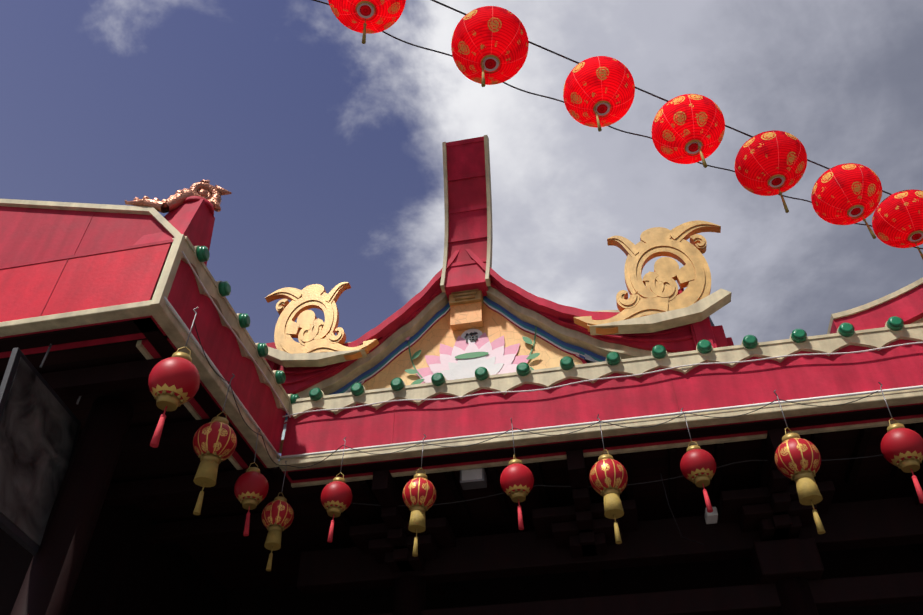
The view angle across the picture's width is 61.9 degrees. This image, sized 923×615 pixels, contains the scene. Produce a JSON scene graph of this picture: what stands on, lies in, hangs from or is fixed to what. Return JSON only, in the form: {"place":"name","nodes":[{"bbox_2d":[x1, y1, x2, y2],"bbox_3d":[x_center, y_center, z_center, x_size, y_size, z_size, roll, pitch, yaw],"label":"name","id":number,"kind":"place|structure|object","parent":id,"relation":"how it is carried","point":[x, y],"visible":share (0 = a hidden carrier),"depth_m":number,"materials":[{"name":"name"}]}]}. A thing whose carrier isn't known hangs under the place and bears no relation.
{"place":"outdoors","nodes":[
{"label":"outdoors","id":0,"kind":"place"},
{"bbox_2d":[0,0,922,460],"label":"sky","id":1,"kind":"structure","parent":0,"point":[326,144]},
{"bbox_3d":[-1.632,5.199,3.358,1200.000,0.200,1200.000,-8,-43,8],"label":"ground","id":2,"kind":"structure","parent":0,"visible":0},
{"bbox_2d":[0,318,922,614],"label":"roof underside","id":3,"kind":"object","parent":2,"relation":"on","point":[760,518],"visible":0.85,"depth_m":6.76,"materials":[{"name":"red wood"}]},
{"bbox_2d":[0,199,922,487],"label":"eave fascia","id":4,"kind":"structure","parent":3,"relation":"on","point":[68,265],"depth_m":6.36,"materials":[{"name":"red paint"}]},
{"bbox_2d":[0,344,80,555],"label":"hanging plaque","id":5,"kind":"object","parent":4,"relation":"hanging from","point":[40,423],"visible":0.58,"depth_m":5.10,"materials":[{"name":"black wood"}]},
{"bbox_2d":[148,307,199,447],"bbox_3d":[-1.834,0.414,4.970,0.312,1.084,0.312,10,-41,-10],"label":"lantern","id":6,"kind":"object","parent":4,"relation":"hanging from","point":[174,382],"visible":1,"depth_m":4.81,"materials":[{"name":"red fabric"}]},
{"bbox_2d":[125,180,231,265],"bbox_3d":[-2.303,-0.711,6.139,0.655,0.985,0.448,-8,-43,8],"label":"ridge ornament","id":7,"kind":"object","parent":4,"relation":"on","point":[191,210],"visible":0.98,"depth_m":6.04,"materials":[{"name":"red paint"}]},
{"bbox_2d":[193,373,236,514],"bbox_3d":[-1.750,0.936,5.477,0.300,1.141,0.300,-12,-42,15],"label":"lantern","id":8,"kind":"object","parent":4,"relation":"hanging from","point":[214,442],"visible":1,"depth_m":5.33,"materials":[{"name":"red fabric"}]},
{"bbox_2d":[234,428,268,535],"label":"lantern","id":9,"kind":"object","parent":4,"relation":"hanging from","point":[251,487],"visible":1,"depth_m":5.94,"materials":[{"name":"red fabric"}]},
{"bbox_2d":[262,461,293,570],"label":"lantern","id":10,"kind":"object","parent":4,"relation":"hanging from","point":[277,516],"visible":1,"depth_m":6.27,"materials":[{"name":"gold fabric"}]},
{"bbox_2d":[321,437,351,542],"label":"lantern","id":11,"kind":"object","parent":4,"relation":"hanging from","point":[336,497],"visible":1,"depth_m":6.04,"materials":[{"name":"red fabric"}]},
{"bbox_2d":[402,434,435,556],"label":"lantern","id":12,"kind":"object","parent":4,"relation":"hanging from","point":[419,494],"visible":1,"depth_m":5.99,"materials":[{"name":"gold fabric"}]},
{"bbox_2d":[265,249,714,452],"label":"gable","id":13,"kind":"structure","parent":4,"relation":"attached to","point":[427,332],"depth_m":7.53,"materials":[{"name":"red paint"}]},
{"bbox_2d":[264,282,378,366],"bbox_3d":[-1.436,0.148,7.770,1.285,1.066,0.115,-8,-43,8],"label":"roof ornament","id":14,"kind":"object","parent":13,"relation":"attached to","point":[320,344],"visible":1,"depth_m":7.67,"materials":[{"name":"paint"}]},
{"bbox_2d":[440,135,492,300],"bbox_3d":[0.294,-0.231,9.084,0.629,1.743,3.215,-8,-43,8],"label":"roof finial","id":15,"kind":"object","parent":13,"relation":"attached to","point":[467,194],"visible":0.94,"depth_m":8.26,"materials":[{"name":"red paint"}]},
{"bbox_2d":[573,220,731,334],"bbox_3d":[1.785,-0.295,7.289,1.520,1.261,0.130,-8,-43,8],"label":"roof ornament","id":16,"kind":"object","parent":13,"relation":"on","point":[657,303],"visible":1,"depth_m":7.12,"materials":[{"name":"paint"}]},
{"bbox_2d":[689,317,733,349],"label":"gable end blocks","id":17,"kind":"structure","parent":13,"relation":"attached to","point":[729,341],"depth_m":6.87,"materials":[{"name":"red paint"}]},
{"bbox_2d":[711,325,727,347],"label":"figurine pedestal block","id":18,"kind":"structure","parent":13,"relation":"on","point":[720,336],"depth_m":6.84,"materials":[{"name":"red paint"}]},
{"bbox_2d":[500,418,533,529],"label":"lantern","id":19,"kind":"object","parent":4,"relation":"hanging from","point":[516,480],"visible":1,"depth_m":5.84,"materials":[{"name":"red fabric"}]},
{"bbox_2d":[194,321,877,467],"bbox_3d":[0.637,0.452,5.604,4.868,0.106,1.952,-8,-43,8],"label":"eave lantern feed wire","id":20,"kind":"object","parent":4,"relation":"attached to","point":[502,433],"visible":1,"depth_m":6.12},
{"bbox_2d":[164,251,922,459],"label":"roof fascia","id":21,"kind":"structure","parent":4,"relation":"attached to","point":[279,457],"depth_m":6.39,"materials":[{"name":"white paint"}]},
{"bbox_2d":[589,414,627,543],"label":"lantern","id":22,"kind":"object","parent":4,"relation":"hanging from","point":[608,476],"visible":1,"depth_m":5.73,"materials":[{"name":"red fabric"}]},
{"bbox_2d":[680,408,715,512],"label":"lantern","id":23,"kind":"object","parent":4,"relation":"hanging from","point":[697,465],"visible":1,"depth_m":5.69,"materials":[{"name":"red fabric"}]},
{"bbox_2d":[774,390,824,533],"bbox_3d":[2.452,1.089,5.625,0.312,1.179,0.312,23,-46,-25],"label":"lantern","id":24,"kind":"object","parent":4,"relation":"hanging from","point":[797,459],"visible":1,"depth_m":5.48,"materials":[{"name":"red fabric"}]},
{"bbox_2d":[827,277,922,333],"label":"roof ridge","id":25,"kind":"structure","parent":4,"relation":"attached to","point":[905,303],"depth_m":6.65,"materials":[{"name":"paint"}]},
{"bbox_2d":[878,382,922,502],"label":"lantern","id":26,"kind":"object","parent":4,"relation":"hanging from","point":[901,446],"visible":1,"depth_m":5.45,"materials":[{"name":"red fabric"}]},
{"bbox_2d":[0,482,922,614],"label":"temple wall","id":27,"kind":"structure","parent":2,"relation":"on","point":[127,568],"depth_m":7.87,"materials":[{"name":"black"}]},
{"bbox_2d":[312,0,922,248],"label":"lantern cables","id":28,"kind":"object","parent":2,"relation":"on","point":[449,7],"visible":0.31,"depth_m":5.24,"materials":[{"name":"grey metal"}]},
{"bbox_2d":[328,0,405,43],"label":"lantern","id":29,"kind":"object","parent":28,"relation":"attached to","point":[364,17],"visible":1,"depth_m":4.62,"materials":[{"name":"red fabric"}]},
{"bbox_2d":[451,6,528,86],"bbox_3d":[0.180,-1.594,4.842,0.493,0.770,0.493,17,-44,-18],"label":"lantern","id":30,"kind":"object","parent":28,"relation":"attached to","point":[489,45],"visible":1,"depth_m":4.74,"materials":[{"name":"red fabric"}]},
{"bbox_2d":[563,56,634,131],"bbox_3d":[0.910,-1.361,5.040,0.470,0.759,0.470,11,-45,-10],"label":"lantern","id":31,"kind":"object","parent":28,"relation":"attached to","point":[599,92],"visible":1,"depth_m":4.95,"materials":[{"name":"red fabric"}]},
{"bbox_2d":[651,94,724,167],"bbox_3d":[1.554,-1.152,5.220,0.487,0.788,0.487,10,-44,-8],"label":"lantern","id":32,"kind":"object","parent":28,"relation":"attached to","point":[688,128],"visible":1,"depth_m":5.13,"materials":[{"name":"red fabric"}]},
{"bbox_2d":[735,130,806,212],"bbox_3d":[2.193,-0.954,5.410,0.483,0.750,0.483,-20,-47,24],"label":"lantern","id":33,"kind":"object","parent":28,"relation":"attached to","point":[771,163],"visible":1,"depth_m":5.32,"materials":[{"name":"red fabric"}]},
{"bbox_2d":[811,163,881,238],"bbox_3d":[2.829,-0.764,5.591,0.472,0.751,0.472,20,-48,-17],"label":"lantern","id":34,"kind":"object","parent":28,"relation":"attached to","point":[847,194],"visible":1,"depth_m":5.51,"materials":[{"name":"red fabric"}]},
{"bbox_2d":[872,189,922,259],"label":"lantern","id":35,"kind":"object","parent":28,"relation":"attached to","point":[897,220],"visible":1,"depth_m":5.69,"materials":[{"name":"red fabric"}]}
]}

